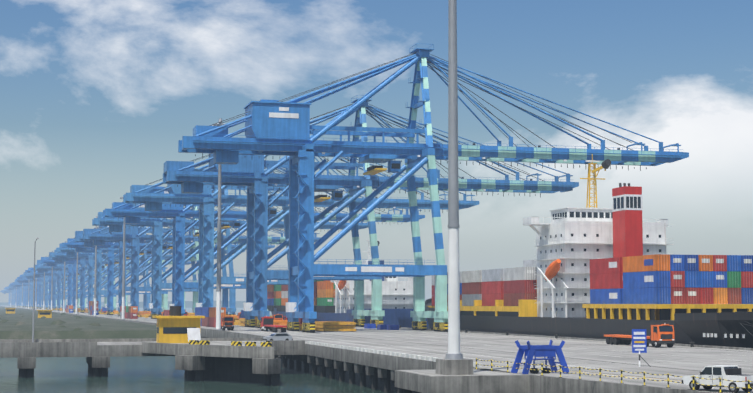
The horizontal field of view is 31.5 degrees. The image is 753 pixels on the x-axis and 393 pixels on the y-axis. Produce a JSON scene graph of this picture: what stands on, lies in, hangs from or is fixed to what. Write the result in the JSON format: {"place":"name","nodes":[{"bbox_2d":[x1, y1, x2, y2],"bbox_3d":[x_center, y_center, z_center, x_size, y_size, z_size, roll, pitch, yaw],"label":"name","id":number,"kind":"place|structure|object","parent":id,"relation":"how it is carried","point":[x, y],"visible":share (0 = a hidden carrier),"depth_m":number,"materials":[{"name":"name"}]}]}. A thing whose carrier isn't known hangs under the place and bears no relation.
{"place":"outdoors","nodes":[
{"label":"outdoors","id":0,"kind":"place"},
{"bbox_2d":[0,306,156,338],"bbox_3d":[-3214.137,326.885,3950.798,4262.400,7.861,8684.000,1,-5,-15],"label":"grass","id":1,"kind":"structure","parent":0,"point":[17,324],"depth_m":363.38,"materials":[{"name":"green plant"}]},
{"bbox_2d":[5,308,15,313],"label":"yellow kiosk","id":2,"kind":"object","parent":1,"relation":"on","point":[10,310],"visible":1,"depth_m":896.94,"materials":[{"name":"paint"}]},
{"bbox_2d":[37,310,52,317],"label":"yellow kiosk","id":3,"kind":"object","parent":1,"relation":"on","point":[45,313],"visible":1,"depth_m":612.46,"materials":[{"name":"paint"}]},
{"bbox_2d":[0,301,245,307],"bbox_3d":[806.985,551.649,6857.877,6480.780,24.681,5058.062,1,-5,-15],"label":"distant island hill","id":4,"kind":"structure","parent":0,"point":[189,304],"depth_m":4150.15,"materials":[{"name":"grey"}]},
{"bbox_2d":[0,307,396,392],"bbox_3d":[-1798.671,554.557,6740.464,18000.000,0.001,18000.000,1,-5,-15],"label":"sea water","id":5,"kind":"structure","parent":0,"point":[144,374],"depth_m":186.74,"materials":[{"name":"teal liquid"}]},
{"bbox_2d":[0,338,304,385],"bbox_3d":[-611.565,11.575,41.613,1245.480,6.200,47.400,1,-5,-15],"label":"access bridge","id":6,"kind":"structure","parent":5,"relation":"in","point":[253,360],"depth_m":194.94,"materials":[{"name":"concrete"}]},
{"bbox_2d":[32,238,38,341],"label":"street lamp","id":7,"kind":"object","parent":6,"relation":"on","point":[33,295],"visible":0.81,"depth_m":212.55,"materials":[{"name":"metal"}]},
{"bbox_2d":[153,306,204,342],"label":"booth","id":8,"kind":"object","parent":6,"relation":"on","point":[174,326],"visible":0.9,"depth_m":208.17,"materials":[{"name":"paint"}]},
{"bbox_2d":[262,333,292,341],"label":"silver car","id":9,"kind":"object","parent":6,"relation":"on","point":[278,336],"visible":0.88,"depth_m":211.64,"materials":[{"name":"paint"}]},
{"bbox_2d":[267,240,429,328],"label":"container ship","id":10,"kind":"object","parent":5,"relation":"on","point":[333,300],"visible":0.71,"depth_m":405.16,"materials":[{"name":"blue paint"}]},
{"bbox_2d":[4,306,752,392],"bbox_3d":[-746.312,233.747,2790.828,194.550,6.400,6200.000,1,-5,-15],"label":"dock","id":11,"kind":"object","parent":5,"relation":"in","point":[375,362],"visible":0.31,"depth_m":169.09,"materials":[{"name":"concrete"}]},
{"bbox_2d":[5,286,17,306],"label":"quay crane","id":12,"kind":"object","parent":11,"relation":"on","point":[17,296],"visible":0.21,"depth_m":2888.09,"materials":[{"name":"blue paint"}]},
{"bbox_2d":[3,289,26,306],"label":"quay crane","id":13,"kind":"object","parent":11,"relation":"on","point":[7,291],"visible":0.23,"depth_m":3224.27,"materials":[{"name":"blue paint"}]},
{"bbox_2d":[7,286,26,306],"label":"quay crane","id":14,"kind":"object","parent":11,"relation":"on","point":[18,296],"visible":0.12,"depth_m":2735.24,"materials":[{"name":"blue paint"}]},
{"bbox_2d":[9,283,26,306],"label":"quay crane","id":15,"kind":"object","parent":11,"relation":"on","point":[22,304],"visible":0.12,"depth_m":2457.90,"materials":[{"name":"blue paint"}]},
{"bbox_2d":[10,283,42,307],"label":"quay crane","id":16,"kind":"object","parent":11,"relation":"on","point":[25,288],"visible":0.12,"depth_m":2323.74,"materials":[{"name":"blue paint"}]},
{"bbox_2d":[13,282,45,307],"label":"quay crane","id":17,"kind":"object","parent":11,"relation":"on","point":[26,297],"visible":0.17,"depth_m":2198.93,"materials":[{"name":"blue paint"}]},
{"bbox_2d":[8,286,61,306],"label":"quay crane","id":18,"kind":"object","parent":11,"relation":"on","point":[11,288],"visible":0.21,"depth_m":2592.36,"materials":[{"name":"blue paint"}]},
{"bbox_2d":[35,263,36,309],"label":"mast pole","id":19,"kind":"object","parent":11,"relation":"on","point":[36,293],"visible":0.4,"depth_m":1399.65,"materials":[{"name":"metal"}]},
{"bbox_2d":[14,282,66,307],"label":"quay crane","id":20,"kind":"object","parent":11,"relation":"on","point":[17,284],"visible":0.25,"depth_m":2095.88,"materials":[{"name":"blue paint"}]},
{"bbox_2d":[43,272,44,309],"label":"mast pole","id":21,"kind":"object","parent":11,"relation":"on","point":[44,292],"visible":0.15,"depth_m":1212.06,"materials":[{"name":"metal"}]},
{"bbox_2d":[22,265,79,308],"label":"quay crane","id":22,"kind":"object","parent":11,"relation":"on","point":[23,274],"visible":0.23,"depth_m":1596.97,"materials":[{"name":"blue paint"}]},
{"bbox_2d":[15,278,87,307],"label":"quay crane","id":23,"kind":"object","parent":11,"relation":"on","point":[31,292],"visible":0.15,"depth_m":1979.64,"materials":[{"name":"blue paint"}]},
{"bbox_2d":[51,251,52,311],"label":"mast pole","id":24,"kind":"object","parent":11,"relation":"on","point":[51,287],"visible":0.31,"depth_m":1071.89,"materials":[{"name":"metal"}]},
{"bbox_2d":[15,279,93,307],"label":"quay crane","id":25,"kind":"object","parent":11,"relation":"on","point":[35,289],"visible":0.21,"depth_m":1884.62,"materials":[{"name":"blue paint"}]},
{"bbox_2d":[17,275,103,308],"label":"quay crane","id":26,"kind":"object","parent":11,"relation":"on","point":[38,290],"visible":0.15,"depth_m":1778.59,"materials":[{"name":"blue paint"}]},
{"bbox_2d":[21,277,103,308],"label":"quay crane","id":27,"kind":"object","parent":11,"relation":"on","point":[25,279],"visible":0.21,"depth_m":1693.26,"materials":[{"name":"blue paint"}]},
{"bbox_2d":[63,241,65,312],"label":"mast pole","id":28,"kind":"object","parent":11,"relation":"on","point":[64,289],"visible":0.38,"depth_m":902.65,"materials":[{"name":"metal"}]},
{"bbox_2d":[24,265,118,309],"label":"quay crane","id":29,"kind":"object","parent":11,"relation":"on","point":[46,286],"visible":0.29,"depth_m":1515.84,"materials":[{"name":"blue paint"}]},
{"bbox_2d":[37,253,106,306],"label":"quay crane","id":30,"kind":"object","parent":11,"relation":"on","point":[69,284],"visible":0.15,"depth_m":1099.61,"materials":[{"name":"blue paint"}]},
{"bbox_2d":[74,233,77,313],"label":"mast pole","id":31,"kind":"object","parent":11,"relation":"on","point":[76,285],"visible":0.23,"depth_m":779.55,"materials":[{"name":"metal"}]},
{"bbox_2d":[25,267,128,309],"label":"quay crane","id":32,"kind":"object","parent":11,"relation":"on","point":[50,280],"visible":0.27,"depth_m":1424.75,"materials":[{"name":"blue paint"}]},
{"bbox_2d":[30,265,142,309],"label":"quay crane","id":33,"kind":"object","parent":11,"relation":"on","point":[54,294],"visible":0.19,"depth_m":1349.12,"materials":[{"name":"blue paint"}]},
{"bbox_2d":[33,264,151,310],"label":"quay crane","id":34,"kind":"object","parent":11,"relation":"on","point":[59,292],"visible":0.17,"depth_m":1262.26,"materials":[{"name":"blue paint"}]},
{"bbox_2d":[94,216,96,315],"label":"mast pole","id":35,"kind":"object","parent":11,"relation":"on","point":[95,279],"visible":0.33,"depth_m":648.54,"materials":[{"name":"metal"}]},
{"bbox_2d":[35,253,167,310],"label":"quay crane","id":36,"kind":"object","parent":11,"relation":"on","point":[43,267],"visible":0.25,"depth_m":1187.69,"materials":[{"name":"blue paint"}]},
{"bbox_2d":[40,253,190,311],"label":"quay crane","id":37,"kind":"object","parent":11,"relation":"on","point":[46,260],"visible":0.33,"depth_m":1040.01,"materials":[{"name":"blue paint"}]},
{"bbox_2d":[49,252,195,312],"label":"quay crane","id":38,"kind":"object","parent":11,"relation":"on","point":[83,293],"visible":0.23,"depth_m":956.18,"materials":[{"name":"blue paint"}]},
{"bbox_2d":[120,194,125,319],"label":"mast pole","id":39,"kind":"object","parent":11,"relation":"on","point":[123,295],"visible":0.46,"depth_m":516.28,"materials":[{"name":"metal"}]},
{"bbox_2d":[51,227,216,312],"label":"quay crane","id":40,"kind":"object","parent":11,"relation":"on","point":[63,256],"visible":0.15,"depth_m":885.46,"materials":[{"name":"blue paint"}]},
{"bbox_2d":[66,301,225,327],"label":"shipping containers","id":41,"kind":"object","parent":11,"relation":"on","point":[208,313],"visible":0.62,"depth_m":377.46,"materials":[{"name":"metal"}]},
{"bbox_2d":[56,226,244,313],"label":"quay crane","id":42,"kind":"object","parent":11,"relation":"on","point":[99,287],"visible":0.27,"depth_m":825.70,"materials":[{"name":"blue paint"}]},
{"bbox_2d":[162,310,169,315],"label":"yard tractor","id":43,"kind":"object","parent":11,"relation":"on","point":[166,313],"visible":0.1,"depth_m":453.68,"materials":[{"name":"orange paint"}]},
{"bbox_2d":[61,218,274,314],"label":"quay crane","id":44,"kind":"object","parent":11,"relation":"on","point":[71,243],"visible":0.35,"depth_m":746.63,"materials":[{"name":"blue paint"}]},
{"bbox_2d":[75,205,283,315],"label":"quay crane","id":45,"kind":"object","parent":11,"relation":"on","point":[79,238],"visible":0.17,"depth_m":680.96,"materials":[{"name":"blue paint"}]},
{"bbox_2d":[83,206,320,314],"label":"quay crane","id":46,"kind":"object","parent":11,"relation":"on","point":[133,235],"visible":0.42,"depth_m":625.64,"materials":[{"name":"blue paint"}]},
{"bbox_2d":[212,118,224,329],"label":"mast pole","id":47,"kind":"object","parent":11,"relation":"on","point":[218,306],"visible":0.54,"depth_m":305.82,"materials":[{"name":"metal"}]},
{"bbox_2d":[52,308,398,330],"bbox_3d":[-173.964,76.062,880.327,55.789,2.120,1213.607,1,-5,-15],"label":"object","id":48,"kind":"object","parent":11,"relation":"on","point":[334,326],"visible":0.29,"depth_m":318.67,"materials":[{"name":"metal"}]},
{"bbox_2d":[221,316,234,330],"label":"truck","id":49,"kind":"object","parent":11,"relation":"on","point":[228,322],"visible":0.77,"depth_m":307.65,"materials":[{"name":"orange paint"}]},
{"bbox_2d":[92,190,367,318],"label":"quay crane","id":50,"kind":"object","parent":11,"relation":"on","point":[115,224],"visible":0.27,"depth_m":545.49,"materials":[{"name":"blue paint"}]},
{"bbox_2d":[238,310,244,318],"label":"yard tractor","id":51,"kind":"object","parent":11,"relation":"on","point":[240,314],"visible":0.12,"depth_m":450.98,"materials":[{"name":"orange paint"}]},
{"bbox_2d":[103,167,424,315],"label":"quay crane","id":52,"kind":"object","parent":11,"relation":"on","point":[130,214],"visible":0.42,"depth_m":483.67,"materials":[{"name":"blue paint"}]},
{"bbox_2d":[260,316,286,332],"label":"yard tractor","id":53,"kind":"object","parent":11,"relation":"on","point":[266,323],"visible":1,"depth_m":299.88,"materials":[{"name":"red paint"}]},
{"bbox_2d":[273,314,283,319],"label":"yard tractor","id":54,"kind":"object","parent":11,"relation":"on","point":[278,317],"visible":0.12,"depth_m":371.38,"materials":[{"name":"orange paint"}]},
{"bbox_2d":[283,316,302,323],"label":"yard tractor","id":55,"kind":"object","parent":11,"relation":"on","point":[300,320],"visible":0.06,"depth_m":319.05,"materials":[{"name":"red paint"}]},
{"bbox_2d":[123,155,478,306],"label":"quay crane","id":56,"kind":"object","parent":11,"relation":"on","point":[206,200],"visible":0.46,"depth_m":423.84,"materials":[{"name":"blue paint"}]},
{"bbox_2d":[163,95,578,327],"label":"quay crane","id":57,"kind":"object","parent":11,"relation":"on","point":[252,175],"visible":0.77,"depth_m":349.11,"materials":[{"name":"blue paint"}]},
{"bbox_2d":[65,312,752,392],"bbox_3d":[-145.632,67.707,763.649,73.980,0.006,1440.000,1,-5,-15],"label":"deck painted lines","id":58,"kind":"object","parent":11,"relation":"on","point":[535,361],"visible":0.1,"depth_m":144.53,"materials":[{"name":"paint"}]},
{"bbox_2d":[178,43,688,332],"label":"quay crane","id":59,"kind":"object","parent":11,"relation":"on","point":[277,127],"visible":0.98,"depth_m":299.55,"materials":[{"name":"blue paint"}]},
{"bbox_2d":[511,340,569,373],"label":"spreader stand","id":60,"kind":"object","parent":11,"relation":"on","point":[550,351],"visible":0.94,"depth_m":117.40,"materials":[{"name":"painted steel"}]},
{"bbox_2d":[476,358,752,392],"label":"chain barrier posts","id":61,"kind":"object","parent":11,"relation":"on","point":[621,376],"visible":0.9,"depth_m":102.66,"materials":[{"name":"metal"}]},
{"bbox_2d":[604,323,675,347],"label":"flatbed truck","id":62,"kind":"object","parent":11,"relation":"on","point":[661,334],"visible":0.77,"depth_m":187.68,"materials":[{"name":"paint"}]},
{"bbox_2d":[632,329,650,366],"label":"sign","id":63,"kind":"object","parent":11,"relation":"on","point":[639,341],"visible":1,"depth_m":130.56,"materials":[{"name":"metal"}]},
{"bbox_2d":[682,365,752,392],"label":"car","id":64,"kind":"object","parent":11,"relation":"on","point":[729,372],"visible":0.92,"depth_m":92.99,"materials":[{"name":"paint"}]},
{"bbox_2d":[395,358,527,392],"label":"concrete base","id":65,"kind":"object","parent":5,"relation":"in","point":[454,376],"depth_m":114.84,"materials":[{"name":"concrete"}]},
{"bbox_2d":[445,0,462,359],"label":"mast pole","id":66,"kind":"object","parent":65,"relation":"on","point":[453,353],"visible":1,"depth_m":117.31,"materials":[{"name":"metal"}]},
{"bbox_2d":[425,154,752,347],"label":"container ship","id":67,"kind":"object","parent":5,"relation":"on","point":[595,273],"visible":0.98,"depth_m":247.67,"materials":[{"name":"black paint"}]},
{"bbox_2d":[0,0,752,301],"label":"sky","id":68,"kind":"structure","parent":0,"point":[96,96],"materials":[{"name":"blue"}]}
]}

